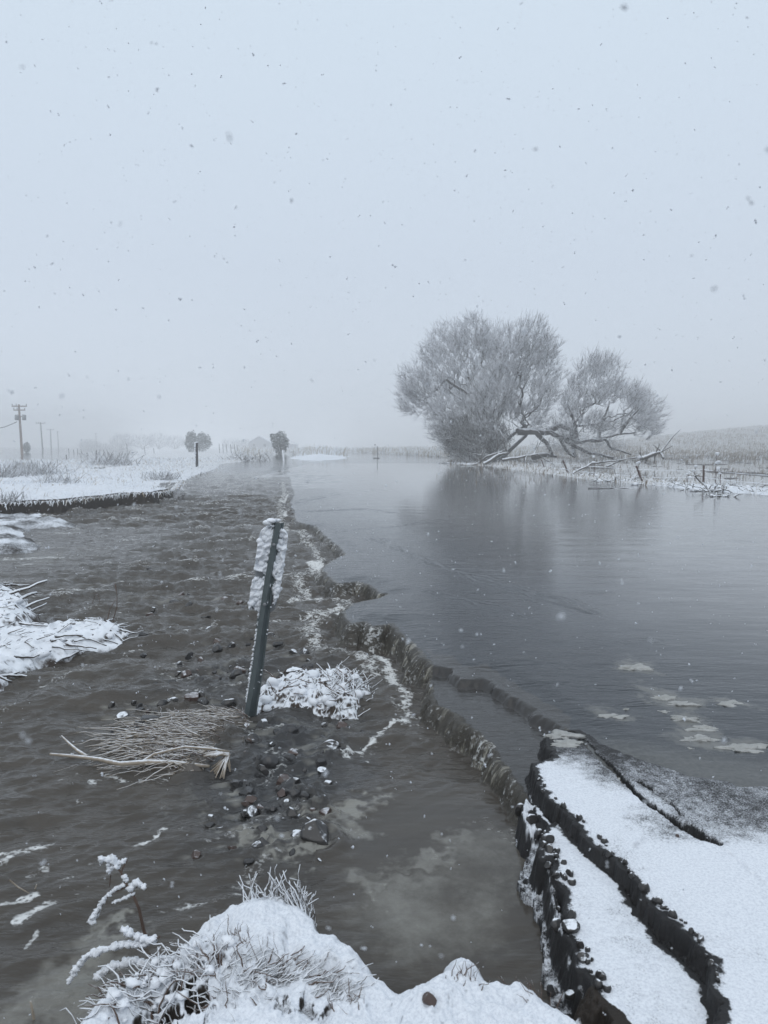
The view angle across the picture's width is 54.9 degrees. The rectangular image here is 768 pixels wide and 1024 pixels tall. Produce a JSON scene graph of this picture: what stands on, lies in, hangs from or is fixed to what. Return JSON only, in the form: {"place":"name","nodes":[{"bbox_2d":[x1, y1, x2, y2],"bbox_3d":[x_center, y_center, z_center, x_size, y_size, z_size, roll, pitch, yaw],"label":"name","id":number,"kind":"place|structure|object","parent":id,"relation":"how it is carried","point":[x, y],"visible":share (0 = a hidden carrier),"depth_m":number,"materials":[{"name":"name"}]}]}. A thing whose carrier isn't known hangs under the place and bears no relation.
{"place":"outdoors","nodes":[
{"label":"outdoors","id":0,"kind":"place"},
{"bbox_2d":[247,435,272,448],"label":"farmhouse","id":1,"kind":"object","parent":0,"point":[259,441],"visible":0.88,"depth_m":294.74,"materials":[{"name":"grey"}]},
{"bbox_2d":[0,448,767,1023],"bbox_3d":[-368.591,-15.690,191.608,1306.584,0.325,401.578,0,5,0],"label":"water","id":2,"kind":"structure","parent":0,"point":[412,890],"depth_m":4.78,"materials":[{"name":"liquid"}]},
{"bbox_2d":[86,854,146,934],"bbox_3d":[-0.868,1.256,2.402,0.202,0.308,0.037,0,5,0],"label":"snow laden weed","id":3,"kind":"object","parent":2,"relation":"in","point":[130,887],"visible":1,"depth_m":2.39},
{"bbox_2d":[117,711,128,718],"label":"stone","id":4,"kind":"object","parent":2,"relation":"on","point":[120,715],"visible":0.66,"depth_m":4.48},
{"bbox_2d":[139,715,159,723],"bbox_3d":[-1.395,1.258,4.403,0.127,0.090,0.083,-3,6,-33],"label":"stone","id":5,"kind":"object","parent":2,"relation":"in","point":[145,717],"visible":0.48,"depth_m":4.38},
{"bbox_2d":[184,692,198,700],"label":"stone","id":6,"kind":"object","parent":2,"relation":"on","point":[193,696],"visible":0.66,"depth_m":4.78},
{"bbox_2d":[191,850,200,858],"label":"stone","id":7,"kind":"object","parent":2,"relation":"on","point":[196,854],"visible":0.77,"depth_m":2.92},
{"bbox_2d":[197,697,208,704],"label":"stone","id":8,"kind":"object","parent":2,"relation":"in","point":[203,701],"visible":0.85,"depth_m":4.72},
{"bbox_2d":[212,643,221,651],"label":"stone","id":9,"kind":"object","parent":2,"relation":"on","point":[217,647],"visible":0.96,"depth_m":5.93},
{"bbox_2d":[220,698,234,706],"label":"stone","id":10,"kind":"object","parent":2,"relation":"on","point":[228,702],"visible":0.91,"depth_m":4.69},
{"bbox_2d":[229,779,242,787],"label":"stone","id":11,"kind":"object","parent":2,"relation":"on","point":[236,783],"visible":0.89,"depth_m":3.57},
{"bbox_2d":[230,669,241,678],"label":"stone","id":12,"kind":"object","parent":2,"relation":"on","point":[235,673],"visible":0.67,"depth_m":5.24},
{"bbox_2d":[211,451,271,460],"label":"brush tangle","id":13,"kind":"object","parent":2,"relation":"on","point":[245,457],"visible":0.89,"depth_m":69.65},
{"bbox_2d":[238,786,253,794],"bbox_3d":[-0.644,1.322,3.487,0.071,0.051,0.068,3,6,30],"label":"stone","id":14,"kind":"object","parent":2,"relation":"on","point":[248,790],"visible":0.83,"depth_m":3.47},
{"bbox_2d":[244,795,256,804],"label":"stone","id":15,"kind":"object","parent":2,"relation":"on","point":[250,799],"visible":0.88,"depth_m":3.39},
{"bbox_2d":[245,733,257,742],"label":"stone","id":16,"kind":"object","parent":2,"relation":"on","point":[253,737],"visible":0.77,"depth_m":4.12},
{"bbox_2d":[247,806,257,818],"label":"stone","id":17,"kind":"object","parent":2,"relation":"on","point":[252,811],"visible":0.9,"depth_m":3.26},
{"bbox_2d":[251,841,262,847],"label":"stone","id":18,"kind":"object","parent":2,"relation":"on","point":[257,844],"visible":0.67,"depth_m":2.98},
{"bbox_2d":[256,719,267,728],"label":"stone","id":19,"kind":"object","parent":2,"relation":"in","point":[261,723],"visible":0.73,"depth_m":4.32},
{"bbox_2d":[258,764,268,775],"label":"stone","id":20,"kind":"object","parent":2,"relation":"on","point":[263,770],"visible":1,"depth_m":3.72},
{"bbox_2d":[244,518,287,717],"bbox_3d":[-0.720,0.685,4.433,0.299,1.308,0.117,0,5,0],"label":"marker post","id":21,"kind":"object","parent":2,"relation":"in","point":[266,588],"visible":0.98,"depth_m":4.41,"materials":[{"name":"grey metal"}]},
{"bbox_2d":[260,754,278,767],"bbox_3d":[-0.597,1.296,3.823,0.098,0.090,0.074,3,6,29],"label":"stone","id":22,"kind":"object","parent":2,"relation":"on","point":[270,761],"visible":0.88,"depth_m":3.80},
{"bbox_2d":[276,774,289,784],"bbox_3d":[-0.493,1.310,3.615,0.060,0.059,0.071,3,6,30],"label":"stone","id":23,"kind":"object","parent":2,"relation":"on","point":[282,778],"visible":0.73,"depth_m":3.60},
{"bbox_2d":[282,753,294,761],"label":"stone","id":24,"kind":"object","parent":2,"relation":"in","point":[289,757],"visible":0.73,"depth_m":3.85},
{"bbox_2d":[284,777,294,787],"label":"stone","id":25,"kind":"object","parent":2,"relation":"in","point":[290,782],"visible":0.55,"depth_m":3.53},
{"bbox_2d":[286,807,299,818],"bbox_3d":[-0.403,1.337,3.255,0.077,0.066,0.049,2,6,26],"label":"stone","id":26,"kind":"object","parent":2,"relation":"on","point":[291,812],"visible":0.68,"depth_m":3.24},
{"bbox_2d":[285,788,300,796],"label":"stone","id":27,"kind":"object","parent":2,"relation":"in","point":[294,792],"visible":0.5,"depth_m":3.43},
{"bbox_2d":[285,666,302,673],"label":"stone","id":28,"kind":"object","parent":2,"relation":"on","point":[292,669],"visible":0.46,"depth_m":5.33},
{"bbox_2d":[299,791,309,799],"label":"stone","id":29,"kind":"object","parent":2,"relation":"in","point":[305,794],"visible":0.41,"depth_m":3.38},
{"bbox_2d":[300,819,328,844],"bbox_3d":[-0.286,1.343,3.050,0.122,0.142,0.106,0,5,0],"label":"stone","id":30,"kind":"object","parent":2,"relation":"in","point":[314,830],"visible":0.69,"depth_m":3.03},
{"bbox_2d":[256,657,382,720],"bbox_3d":[-0.468,1.179,4.877,0.940,0.317,0.947,0,5,0],"label":"snowy turf clump","id":31,"kind":"object","parent":2,"relation":"in","point":[345,689],"visible":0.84,"depth_m":4.68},
{"bbox_2d":[315,758,325,766],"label":"stone","id":32,"kind":"object","parent":2,"relation":"on","point":[319,762],"visible":0.97,"depth_m":3.82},
{"bbox_2d":[319,807,331,814],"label":"stone","id":33,"kind":"object","parent":2,"relation":"on","point":[326,810],"visible":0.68,"depth_m":3.27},
{"bbox_2d":[319,739,339,748],"bbox_3d":[-0.310,1.277,4.019,0.140,0.073,0.109,0,5,0],"label":"stone","id":34,"kind":"object","parent":2,"relation":"in","point":[332,743],"visible":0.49,"depth_m":4.01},
{"bbox_2d":[336,721,347,728],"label":"stone","id":35,"kind":"object","parent":2,"relation":"on","point":[340,724],"visible":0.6,"depth_m":4.32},
{"bbox_2d":[233,443,536,456],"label":"reeds","id":36,"kind":"object","parent":2,"relation":"on","point":[429,451],"visible":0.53,"depth_m":111.52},
{"bbox_2d":[460,441,506,464],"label":"fallen branch","id":37,"kind":"object","parent":2,"relation":"in","point":[481,459],"visible":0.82,"depth_m":54.75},
{"bbox_2d":[598,713,628,718],"bbox_3d":[1.234,1.106,3.978,0.192,0.032,0.104,0,5,0],"label":"slush lump","id":38,"kind":"object","parent":2,"relation":"on","point":[611,715],"visible":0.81,"depth_m":3.97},
{"bbox_2d":[618,663,653,670],"bbox_3d":[1.645,1.030,4.838,0.271,0.056,0.144,0,5,0],"label":"slush lump","id":39,"kind":"object","parent":2,"relation":"on","point":[640,666],"visible":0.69,"depth_m":4.82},
{"bbox_2d":[524,458,767,483],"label":"wire fence","id":40,"kind":"object","parent":2,"relation":"in","point":[703,477],"visible":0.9,"depth_m":29.02,"materials":[{"name":"metal"}]},
{"bbox_2d":[651,694,676,700],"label":"slush lump","id":41,"kind":"object","parent":2,"relation":"on","point":[665,697],"visible":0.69,"depth_m":4.25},
{"bbox_2d":[667,701,701,705],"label":"slush lump","id":42,"kind":"object","parent":2,"relation":"on","point":[681,703],"visible":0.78,"depth_m":4.15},
{"bbox_2d":[670,715,700,722],"bbox_3d":[1.601,1.110,3.939,0.175,0.048,0.106,1,5,8],"label":"slush lump","id":43,"kind":"object","parent":2,"relation":"on","point":[680,718],"visible":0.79,"depth_m":3.92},
{"bbox_2d":[679,734,719,741],"bbox_3d":[1.564,1.134,3.678,0.228,0.042,0.119,0,5,0],"label":"slush lump","id":44,"kind":"object","parent":2,"relation":"on","point":[699,737],"visible":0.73,"depth_m":3.65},
{"bbox_2d":[684,725,718,731],"bbox_3d":[1.626,1.124,3.794,0.193,0.041,0.134,-4,6,-37],"label":"slush lump","id":45,"kind":"object","parent":2,"relation":"on","point":[706,728],"visible":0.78,"depth_m":3.79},
{"bbox_2d":[703,492,740,496],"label":"debris clump","id":46,"kind":"object","parent":2,"relation":"on","point":[720,495],"visible":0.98,"depth_m":21.01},
{"bbox_2d":[717,699,743,706],"bbox_3d":[1.939,1.090,4.179,0.232,0.035,0.145,0,5,0],"label":"slush lump","id":47,"kind":"object","parent":2,"relation":"on","point":[727,703],"visible":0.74,"depth_m":4.17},
{"bbox_2d":[714,743,767,752],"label":"slush lump","id":48,"kind":"object","parent":2,"relation":"on","point":[743,747],"visible":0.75,"depth_m":3.55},
{"bbox_2d":[0,425,767,1018],"bbox_3d":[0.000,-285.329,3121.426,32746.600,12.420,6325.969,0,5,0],"label":"ground","id":49,"kind":"structure","parent":0,"point":[14,521],"depth_m":19.26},
{"bbox_2d":[0,490,37,503],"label":"snowy bush","id":50,"kind":"object","parent":49,"relation":"on","point":[8,499],"visible":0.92,"depth_m":16.28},
{"bbox_2d":[12,404,26,454],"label":"utility pole","id":51,"kind":"object","parent":49,"relation":"on","point":[18,416],"visible":0.97,"depth_m":116.96,"materials":[{"name":"wood"}]},
{"bbox_2d":[0,463,53,477],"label":"snowy bush","id":52,"kind":"object","parent":49,"relation":"on","point":[12,472],"visible":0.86,"depth_m":30.65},
{"bbox_2d":[1,459,83,475],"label":"snowy bush","id":53,"kind":"object","parent":49,"relation":"on","point":[39,469],"visible":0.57,"depth_m":33.39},
{"bbox_2d":[26,473,84,483],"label":"snowy bush","id":54,"kind":"object","parent":49,"relation":"on","point":[54,480],"visible":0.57,"depth_m":25.69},
{"bbox_2d":[0,579,143,690],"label":"brush pile","id":55,"kind":"object","parent":49,"relation":"on","point":[68,640],"visible":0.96,"depth_m":6.01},
{"bbox_2d":[79,438,101,448],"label":"bare tree","id":56,"kind":"object","parent":49,"relation":"on","point":[87,443],"visible":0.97,"depth_m":328.14,"materials":[{"name":"grey plant"}]},
{"bbox_2d":[1,480,186,509],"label":"hanging grass","id":57,"kind":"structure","parent":49,"relation":"on","point":[181,483],"depth_m":17.95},
{"bbox_2d":[77,451,145,465],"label":"snowy bush","id":58,"kind":"object","parent":49,"relation":"on","point":[99,459],"visible":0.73,"depth_m":49.38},
{"bbox_2d":[0,456,240,510],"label":"snowy grass","id":59,"kind":"structure","parent":49,"relation":"on","point":[73,466],"depth_m":38.28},
{"bbox_2d":[109,433,132,448],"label":"bare tree","id":60,"kind":"object","parent":49,"relation":"on","point":[125,440],"visible":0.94,"depth_m":298.24,"materials":[{"name":"grey plant"}]},
{"bbox_2d":[127,434,156,448],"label":"bare tree","id":61,"kind":"object","parent":49,"relation":"on","point":[146,439],"visible":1,"depth_m":288.14,"materials":[{"name":"grey plant"}]},
{"bbox_2d":[66,444,237,459],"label":"field fence","id":62,"kind":"object","parent":49,"relation":"on","point":[153,449],"visible":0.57,"depth_m":129.50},
{"bbox_2d":[55,704,251,789],"bbox_3d":[-1.278,1.306,4.149,1.196,0.242,1.316,0,5,0],"label":"flattened brush","id":63,"kind":"object","parent":49,"relation":"on","point":[199,727],"visible":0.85,"depth_m":4.06,"materials":[{"name":"plant"}]},
{"bbox_2d":[49,735,229,767],"bbox_3d":[-1.283,1.245,3.792,0.949,0.097,0.207,0,5,4],"label":"pale branch","id":64,"kind":"object","parent":63,"relation":"on","point":[146,760],"visible":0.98,"depth_m":3.76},
{"bbox_2d":[143,431,175,448],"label":"bare tree","id":65,"kind":"object","parent":49,"relation":"on","point":[157,446],"visible":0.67,"depth_m":298.08,"materials":[{"name":"grey plant"}]},
{"bbox_2d":[139,470,191,480],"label":"snowy bush","id":66,"kind":"object","parent":49,"relation":"on","point":[162,476],"visible":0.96,"depth_m":30.02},
{"bbox_2d":[60,914,282,1023],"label":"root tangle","id":67,"kind":"object","parent":49,"relation":"on","point":[163,974],"visible":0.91,"depth_m":2.02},
{"bbox_2d":[66,925,160,984],"bbox_3d":[-0.809,1.365,2.210,0.286,0.268,0.042,0,5,0],"label":"drooping stem","id":68,"kind":"object","parent":67,"relation":"hanging from","point":[141,939],"visible":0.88,"depth_m":2.20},
{"bbox_2d":[160,923,254,992],"bbox_3d":[-0.483,1.272,2.039,0.251,0.167,0.153,-2,6,-21],"label":"dead grass tuft","id":69,"kind":"object","parent":67,"relation":"on","point":[217,963],"visible":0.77,"depth_m":2.05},
{"bbox_2d":[160,436,184,448],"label":"bare tree","id":70,"kind":"object","parent":49,"relation":"on","point":[181,440],"visible":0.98,"depth_m":288.41,"materials":[{"name":"grey plant"}]},
{"bbox_2d":[183,430,198,451],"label":"juniper tree","id":71,"kind":"object","parent":49,"relation":"on","point":[189,440],"visible":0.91,"depth_m":148.82,"materials":[{"name":"grey plant"}]},
{"bbox_2d":[194,442,197,466],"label":"black post","id":72,"kind":"object","parent":49,"relation":"on","point":[196,451],"visible":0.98,"depth_m":45.93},
{"bbox_2d":[193,431,212,451],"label":"juniper tree","id":73,"kind":"object","parent":49,"relation":"on","point":[203,439],"visible":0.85,"depth_m":153.89,"materials":[{"name":"grey plant"}]},
{"bbox_2d":[221,437,245,448],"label":"bare tree","id":74,"kind":"object","parent":49,"relation":"on","point":[233,442],"visible":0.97,"depth_m":308.38,"materials":[{"name":"grey plant"}]},
{"bbox_2d":[269,431,289,453],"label":"juniper tree","id":75,"kind":"object","parent":49,"relation":"on","point":[278,438],"visible":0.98,"depth_m":124.08,"materials":[{"name":"grey plant"}]},
{"bbox_2d":[81,896,626,1023],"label":"river bank","id":76,"kind":"structure","parent":49,"relation":"on","point":[279,922],"depth_m":1.97,"materials":[{"name":"snow"}]},
{"bbox_2d":[218,921,253,958],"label":"dead grass tuft","id":77,"kind":"object","parent":76,"relation":"on","point":[239,930],"visible":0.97,"depth_m":2.09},
{"bbox_2d":[189,948,287,1021],"bbox_3d":[-0.376,1.264,1.970,0.245,0.109,0.183,2,6,22],"label":"dead grass tuft","id":78,"kind":"object","parent":76,"relation":"on","point":[219,990],"visible":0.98,"depth_m":1.96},
{"bbox_2d":[238,865,288,902],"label":"dead grass tuft","id":79,"kind":"object","parent":76,"relation":"on","point":[273,887],"visible":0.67,"depth_m":2.30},
{"bbox_2d":[247,929,319,982],"bbox_3d":[-0.282,1.227,2.036,0.224,0.124,0.099,2,5,19],"label":"dead grass tuft","id":80,"kind":"object","parent":76,"relation":"on","point":[277,952],"visible":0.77,"depth_m":2.05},
{"bbox_2d":[206,935,378,997],"bbox_3d":[-0.309,1.246,2.032,0.592,0.112,0.149,0,5,0],"label":"dead grass tuft","id":81,"kind":"object","parent":76,"relation":"on","point":[279,971],"visible":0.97,"depth_m":2.02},
{"bbox_2d":[268,866,318,926],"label":"dead grass tuft","id":82,"kind":"object","parent":76,"relation":"on","point":[302,903],"visible":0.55,"depth_m":2.28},
{"bbox_2d":[313,972,368,1002],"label":"dead grass tuft","id":83,"kind":"object","parent":76,"relation":"on","point":[339,992],"visible":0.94,"depth_m":1.98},
{"bbox_2d":[327,978,364,1013],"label":"dead grass tuft","id":84,"kind":"object","parent":76,"relation":"on","point":[351,999],"visible":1,"depth_m":1.94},
{"bbox_2d":[422,991,436,1006],"bbox_3d":[0.116,1.251,1.895,0.039,0.040,0.028,0,5,0],"label":"stone","id":85,"kind":"object","parent":76,"relation":"on","point":[429,998],"visible":1,"depth_m":1.89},
{"bbox_2d":[445,960,489,990],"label":"dead grass tuft","id":86,"kind":"object","parent":76,"relation":"on","point":[466,973],"visible":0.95,"depth_m":1.99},
{"bbox_2d":[517,977,562,1008],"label":"dead grass tuft","id":87,"kind":"object","parent":76,"relation":"on","point":[538,993],"visible":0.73,"depth_m":1.98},
{"bbox_2d":[390,307,574,462],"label":"willow tree","id":88,"kind":"object","parent":49,"relation":"on","point":[467,430],"visible":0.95,"depth_m":60.18,"materials":[{"name":"grey plant"}]},
{"bbox_2d":[483,425,554,465],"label":"fallen branch","id":89,"kind":"object","parent":49,"relation":"on","point":[493,458],"visible":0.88,"depth_m":52.83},
{"bbox_2d":[515,803,523,816],"bbox_3d":[0.588,1.287,3.191,0.047,0.063,0.033,-3,6,-31],"label":"asphalt chunk","id":90,"kind":"object","parent":49,"relation":"on","point":[518,807],"visible":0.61,"depth_m":3.18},
{"bbox_2d":[547,984,555,997],"bbox_3d":[0.486,1.391,2.146,0.028,0.034,0.031,2,5,19],"label":"asphalt chunk","id":91,"kind":"object","parent":49,"relation":"on","point":[550,990],"visible":0.98,"depth_m":2.14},
{"bbox_2d":[552,469,619,475],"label":"debris clump","id":92,"kind":"object","parent":49,"relation":"on","point":[580,474],"visible":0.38,"depth_m":34.79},
{"bbox_2d":[515,342,673,462],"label":"willow tree","id":93,"kind":"object","parent":49,"relation":"on","point":[634,397],"visible":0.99,"depth_m":60.91,"materials":[{"name":"grey plant"}]},
{"bbox_2d":[436,426,767,484],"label":"marsh grass","id":94,"kind":"structure","parent":49,"relation":"on","point":[756,453],"depth_m":106.46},
{"bbox_2d":[573,450,640,473],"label":"fallen branch","id":95,"kind":"object","parent":49,"relation":"on","point":[604,461],"visible":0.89,"depth_m":35.90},
{"bbox_2d":[459,462,766,495],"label":"frosted weeds","id":96,"kind":"object","parent":49,"relation":"on","point":[606,478],"visible":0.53,"depth_m":30.66,"materials":[{"name":"white plant"}]},
{"bbox_2d":[631,479,682,485],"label":"debris clump","id":97,"kind":"object","parent":49,"relation":"on","point":[634,483],"visible":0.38,"depth_m":27.19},
{"bbox_2d":[638,429,680,463],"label":"fallen branch","id":98,"kind":"object","parent":49,"relation":"on","point":[647,456],"visible":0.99,"depth_m":47.78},
{"bbox_2d":[681,483,739,491],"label":"debris clump","id":99,"kind":"object","parent":49,"relation":"on","point":[713,489],"visible":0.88,"depth_m":23.39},
{"bbox_2d":[677,479,767,488],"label":"debris clump","id":100,"kind":"object","parent":49,"relation":"on","point":[735,486],"visible":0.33,"depth_m":24.86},
{"bbox_2d":[0,0,767,1023],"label":"falling snow","id":101,"kind":"structure","parent":0,"point":[624,6],"depth_m":2.39,"materials":[{"name":"snow"}]},
{"bbox_2d":[0,0,767,445],"label":"sky","id":102,"kind":"structure","parent":0,"point":[185,246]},
{"bbox_2d":[526,730,767,1023],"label":"road","id":103,"kind":"structure","parent":0,"point":[710,822],"depth_m":2.66,"materials":[{"name":"snow"}]},
{"bbox_2d":[528,790,558,830],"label":"asphalt slab","id":104,"kind":"structure","parent":103,"relation":"on","point":[544,813],"depth_m":2.98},
{"bbox_2d":[526,814,537,824],"bbox_3d":[0.594,1.235,2.967,0.038,0.041,0.050,3,6,30],"label":"asphalt chunk","id":105,"kind":"object","parent":104,"relation":"on","point":[531,819],"visible":1,"depth_m":2.96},
{"bbox_2d":[542,729,585,738],"bbox_3d":[0.908,1.128,3.746,0.225,0.026,0.125,0,5,0],"label":"slush lump","id":106,"kind":"object","parent":103,"relation":"on","point":[557,734],"visible":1,"depth_m":3.72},
{"bbox_2d":[550,739,583,747],"bbox_3d":[0.897,1.139,3.628,0.150,0.023,0.132,2,6,26],"label":"slush lump","id":107,"kind":"object","parent":103,"relation":"on","point":[567,743],"visible":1,"depth_m":3.62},
{"bbox_2d":[529,811,732,1023],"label":"asphalt slab","id":108,"kind":"structure","parent":103,"relation":"on","point":[619,933],"depth_m":2.18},
{"bbox_2d":[541,833,554,842],"bbox_3d":[0.606,1.209,2.736,0.049,0.040,0.035,0,5,0],"label":"asphalt chunk","id":109,"kind":"object","parent":108,"relation":"on","point":[548,837],"visible":0.91,"depth_m":2.73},
{"bbox_2d":[545,844,553,853],"bbox_3d":[0.600,1.222,2.674,0.033,0.038,0.032,-4,7,-40],"label":"asphalt crumb","id":110,"kind":"object","parent":108,"relation":"on","point":[549,848],"visible":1,"depth_m":2.67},
{"bbox_2d":[550,918,561,932],"bbox_3d":[0.539,1.282,2.290,0.037,0.044,0.044,4,7,41],"label":"asphalt chunk","id":111,"kind":"object","parent":108,"relation":"on","point":[555,923],"visible":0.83,"depth_m":2.28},
{"bbox_2d":[565,989,574,999],"bbox_3d":[0.527,1.357,2.075,0.039,0.030,0.026,-4,6,-35],"label":"asphalt chunk","id":112,"kind":"object","parent":108,"relation":"on","point":[569,994],"visible":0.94,"depth_m":2.07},
{"bbox_2d":[561,919,579,933],"bbox_3d":[0.568,1.261,2.247,0.055,0.034,0.047,0,5,0],"label":"asphalt chunk","id":113,"kind":"object","parent":108,"relation":"on","point":[570,926],"visible":1,"depth_m":2.24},
{"bbox_2d":[567,909,576,918],"bbox_3d":[0.587,1.261,2.311,0.029,0.040,0.029,6,25,-13],"label":"asphalt crumb","id":114,"kind":"object","parent":108,"relation":"on","point":[572,914],"visible":0.91,"depth_m":2.30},
{"bbox_2d":[577,951,589,962],"bbox_3d":[0.569,1.268,2.109,0.036,0.024,0.031,0,5,0],"label":"asphalt chunk","id":115,"kind":"object","parent":108,"relation":"on","point":[583,956],"visible":1,"depth_m":2.11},
{"bbox_2d":[594,978,602,989],"bbox_3d":[0.583,1.288,2.010,0.027,0.038,0.027,-3,3,-30],"label":"asphalt crumb","id":116,"kind":"object","parent":108,"relation":"on","point":[598,984],"visible":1,"depth_m":2.00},
{"bbox_2d":[603,985,611,992],"bbox_3d":[0.603,1.289,1.997,0.024,0.029,0.026,0,5,-1],"label":"asphalt crumb","id":117,"kind":"object","parent":108,"relation":"on","point":[607,988],"visible":1,"depth_m":1.99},
{"bbox_2d":[667,908,677,918],"bbox_3d":[0.874,1.224,2.241,0.027,0.039,0.026,0,5,4],"label":"asphalt crumb","id":118,"kind":"object","parent":103,"relation":"on","point":[672,913],"visible":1,"depth_m":2.23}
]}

